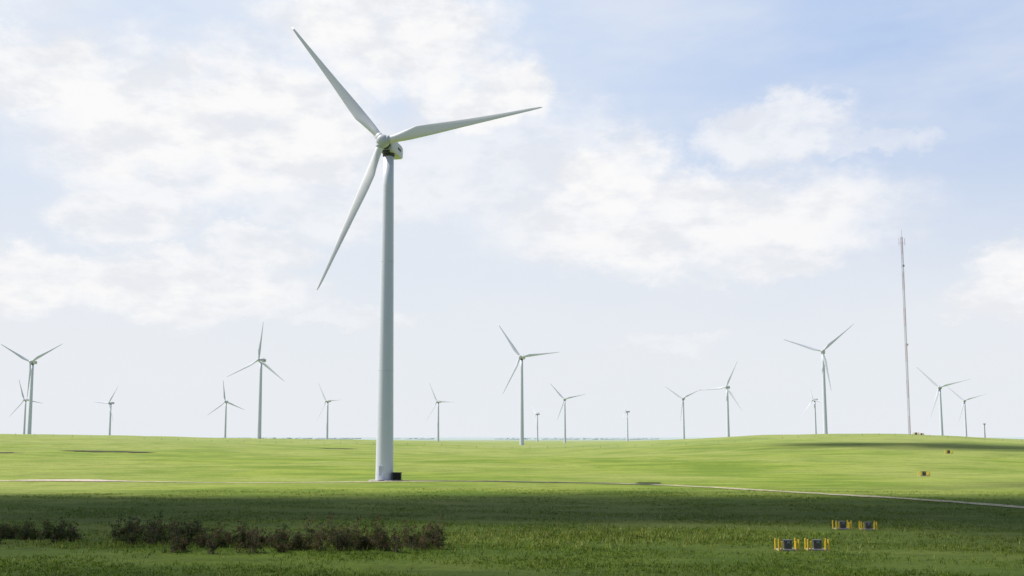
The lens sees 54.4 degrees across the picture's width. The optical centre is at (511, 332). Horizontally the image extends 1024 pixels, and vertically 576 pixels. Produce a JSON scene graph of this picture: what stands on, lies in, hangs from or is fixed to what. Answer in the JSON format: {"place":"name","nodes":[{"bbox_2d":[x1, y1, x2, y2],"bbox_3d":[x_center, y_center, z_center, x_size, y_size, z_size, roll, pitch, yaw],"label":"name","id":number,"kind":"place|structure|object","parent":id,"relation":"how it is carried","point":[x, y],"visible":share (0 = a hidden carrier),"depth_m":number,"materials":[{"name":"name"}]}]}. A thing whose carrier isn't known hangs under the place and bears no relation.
{"place":"outdoors","nodes":[
{"label":"outdoors","id":0,"kind":"place"},
{"bbox_2d":[21,479,122,480],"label":"dirt road","id":1,"kind":"structure","parent":0,"point":[69,480],"depth_m":222.07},
{"bbox_2d":[64,450,154,452],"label":"soil bank","id":2,"kind":"structure","parent":0,"point":[106,451],"depth_m":448.18,"materials":[{"name":"brown soil"}]},
{"bbox_2d":[0,434,1023,575],"bbox_3d":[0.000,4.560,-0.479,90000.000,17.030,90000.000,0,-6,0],"label":"ground","id":3,"kind":"structure","parent":0,"point":[860,463],"depth_m":176.96,"materials":[{"name":"green plant"}]},
{"bbox_2d":[9,381,39,433],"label":"wind turbine","id":4,"kind":"object","parent":3,"relation":"on","point":[24,424],"visible":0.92,"depth_m":1653.08,"materials":[{"name":"paint"}]},
{"bbox_2d":[1,344,61,433],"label":"wind turbine","id":5,"kind":"object","parent":3,"relation":"on","point":[31,374],"visible":0.97,"depth_m":997.77,"materials":[{"name":"paint"}]},
{"bbox_2d":[0,516,85,541],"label":"shrub thicket","id":6,"kind":"object","parent":3,"relation":"on","point":[34,533],"visible":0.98,"depth_m":92.55,"materials":[{"name":"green plant"}]},
{"bbox_2d":[97,385,118,434],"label":"wind turbine","id":7,"kind":"object","parent":3,"relation":"on","point":[110,404],"visible":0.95,"depth_m":1691.95,"materials":[{"name":"paint"}]},
{"bbox_2d":[107,511,225,543],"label":"shrub thicket","id":8,"kind":"object","parent":3,"relation":"on","point":[129,531],"visible":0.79,"depth_m":90.09,"materials":[{"name":"green plant"}]},
{"bbox_2d":[208,382,243,437],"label":"wind turbine","id":9,"kind":"object","parent":3,"relation":"on","point":[225,402],"visible":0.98,"depth_m":1641.99,"materials":[{"name":"paint"}]},
{"bbox_2d":[160,521,304,553],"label":"shrub thicket","id":10,"kind":"object","parent":3,"relation":"on","point":[279,540],"visible":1,"depth_m":84.78,"materials":[{"name":"green plant"}]},
{"bbox_2d":[227,325,284,438],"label":"wind turbine","id":11,"kind":"object","parent":3,"relation":"on","point":[261,361],"visible":0.98,"depth_m":927.64,"materials":[{"name":"paint"}]},
{"bbox_2d":[319,385,336,438],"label":"wind turbine","id":12,"kind":"object","parent":3,"relation":"on","point":[327,401],"visible":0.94,"depth_m":1642.73,"materials":[{"name":"paint"}]},
{"bbox_2d":[289,512,448,551],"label":"shrub thicket","id":13,"kind":"object","parent":3,"relation":"on","point":[347,538],"visible":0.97,"depth_m":85.00,"materials":[{"name":"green plant"}]},
{"bbox_2d":[392,472,402,480],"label":"transformer box","id":14,"kind":"object","parent":3,"relation":"on","point":[397,476],"visible":0.98,"depth_m":214.92,"materials":[{"name":"black metal"}]},
{"bbox_2d":[292,27,541,480],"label":"wind turbine","id":15,"kind":"object","parent":3,"relation":"on","point":[389,148],"visible":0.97,"depth_m":218.99,"materials":[{"name":"paint"}]},
{"bbox_2d":[379,466,382,475],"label":"door","id":16,"kind":"structure","parent":15,"relation":"in","point":[380,467],"depth_m":215.04,"materials":[{"name":"grey metal"}]},
{"bbox_2d":[202,437,658,438],"bbox_3d":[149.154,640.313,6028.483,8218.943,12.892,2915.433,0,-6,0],"label":"distant trees","id":17,"kind":"object","parent":3,"relation":"on","point":[434,438],"visible":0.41,"depth_m":5850.40,"materials":[{"name":"green plant"}]},
{"bbox_2d":[427,383,449,440],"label":"wind turbine","id":18,"kind":"object","parent":3,"relation":"on","point":[440,401],"visible":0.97,"depth_m":1642.93,"materials":[{"name":"paint"}]},
{"bbox_2d":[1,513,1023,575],"bbox_3d":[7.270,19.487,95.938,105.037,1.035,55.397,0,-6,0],"label":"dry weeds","id":19,"kind":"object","parent":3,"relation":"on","point":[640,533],"visible":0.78,"depth_m":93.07,"materials":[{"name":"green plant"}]},
{"bbox_2d":[498,324,557,444],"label":"wind turbine","id":20,"kind":"object","parent":3,"relation":"on","point":[521,358],"visible":0.96,"depth_m":892.29,"materials":[{"name":"paint"}]},
{"bbox_2d":[531,406,540,441],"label":"wind turbine","id":21,"kind":"object","parent":3,"relation":"on","point":[537,421],"visible":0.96,"depth_m":2488.58,"materials":[{"name":"paint"}]},
{"bbox_2d":[552,386,584,442],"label":"wind turbine","id":22,"kind":"object","parent":3,"relation":"on","point":[564,399],"visible":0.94,"depth_m":1641.99,"materials":[{"name":"paint"}]},
{"bbox_2d":[625,406,629,441],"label":"wind turbine","id":23,"kind":"object","parent":3,"relation":"on","point":[626,412],"visible":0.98,"depth_m":2389.08,"materials":[{"name":"paint"}]},
{"bbox_2d":[666,387,700,438],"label":"wind turbine","id":24,"kind":"object","parent":3,"relation":"on","point":[683,399],"visible":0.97,"depth_m":1641.85,"materials":[{"name":"paint"}]},
{"bbox_2d":[698,360,740,436],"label":"wind turbine","id":25,"kind":"object","parent":3,"relation":"on","point":[727,407],"visible":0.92,"depth_m":1244.88,"materials":[{"name":"paint"}]},
{"bbox_2d":[774,538,799,550],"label":"utility box","id":26,"kind":"object","parent":3,"relation":"on","point":[786,544],"visible":0.8,"depth_m":84.38,"materials":[{"name":"metal"}]},
{"bbox_2d":[802,382,827,433],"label":"wind turbine","id":27,"kind":"object","parent":3,"relation":"on","point":[815,426],"visible":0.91,"depth_m":1644.23,"materials":[{"name":"paint"}]},
{"bbox_2d":[804,538,829,550],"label":"utility box","id":28,"kind":"object","parent":3,"relation":"on","point":[815,544],"visible":0.77,"depth_m":84.58,"materials":[{"name":"metal"}]},
{"bbox_2d":[783,325,851,433],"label":"wind turbine","id":29,"kind":"object","parent":3,"relation":"on","point":[824,367],"visible":0.97,"depth_m":897.24,"materials":[{"name":"paint"}]},
{"bbox_2d":[832,520,851,529],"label":"utility box","id":30,"kind":"object","parent":3,"relation":"on","point":[841,525],"visible":0.81,"depth_m":104.96,"materials":[{"name":"metal"}]},
{"bbox_2d":[859,521,876,529],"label":"utility box","id":31,"kind":"object","parent":3,"relation":"on","point":[868,525],"visible":0.81,"depth_m":104.58,"materials":[{"name":"metal"}]},
{"bbox_2d":[900,231,910,433],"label":"radio mast","id":32,"kind":"object","parent":3,"relation":"on","point":[903,265],"visible":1,"depth_m":804.28,"materials":[{"name":"grey metal"}]},
{"bbox_2d":[917,471,929,475],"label":"utility box","id":33,"kind":"object","parent":3,"relation":"on","point":[923,473],"visible":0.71,"depth_m":254.25,"materials":[{"name":"metal"}]},
{"bbox_2d":[917,367,968,434],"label":"wind turbine","id":34,"kind":"object","parent":3,"relation":"on","point":[940,407],"visible":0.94,"depth_m":1195.25,"materials":[{"name":"paint"}]},
{"bbox_2d":[947,386,984,436],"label":"wind turbine","id":35,"kind":"object","parent":3,"relation":"on","point":[964,406],"visible":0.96,"depth_m":1642.76,"materials":[{"name":"paint"}]},
{"bbox_2d":[0,480,1023,507],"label":"dirt road","id":36,"kind":"structure","parent":0,"point":[991,504],"depth_m":192.43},
{"bbox_2d":[0,0,1023,436],"label":"sky","id":37,"kind":"structure","parent":0,"point":[695,188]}
]}

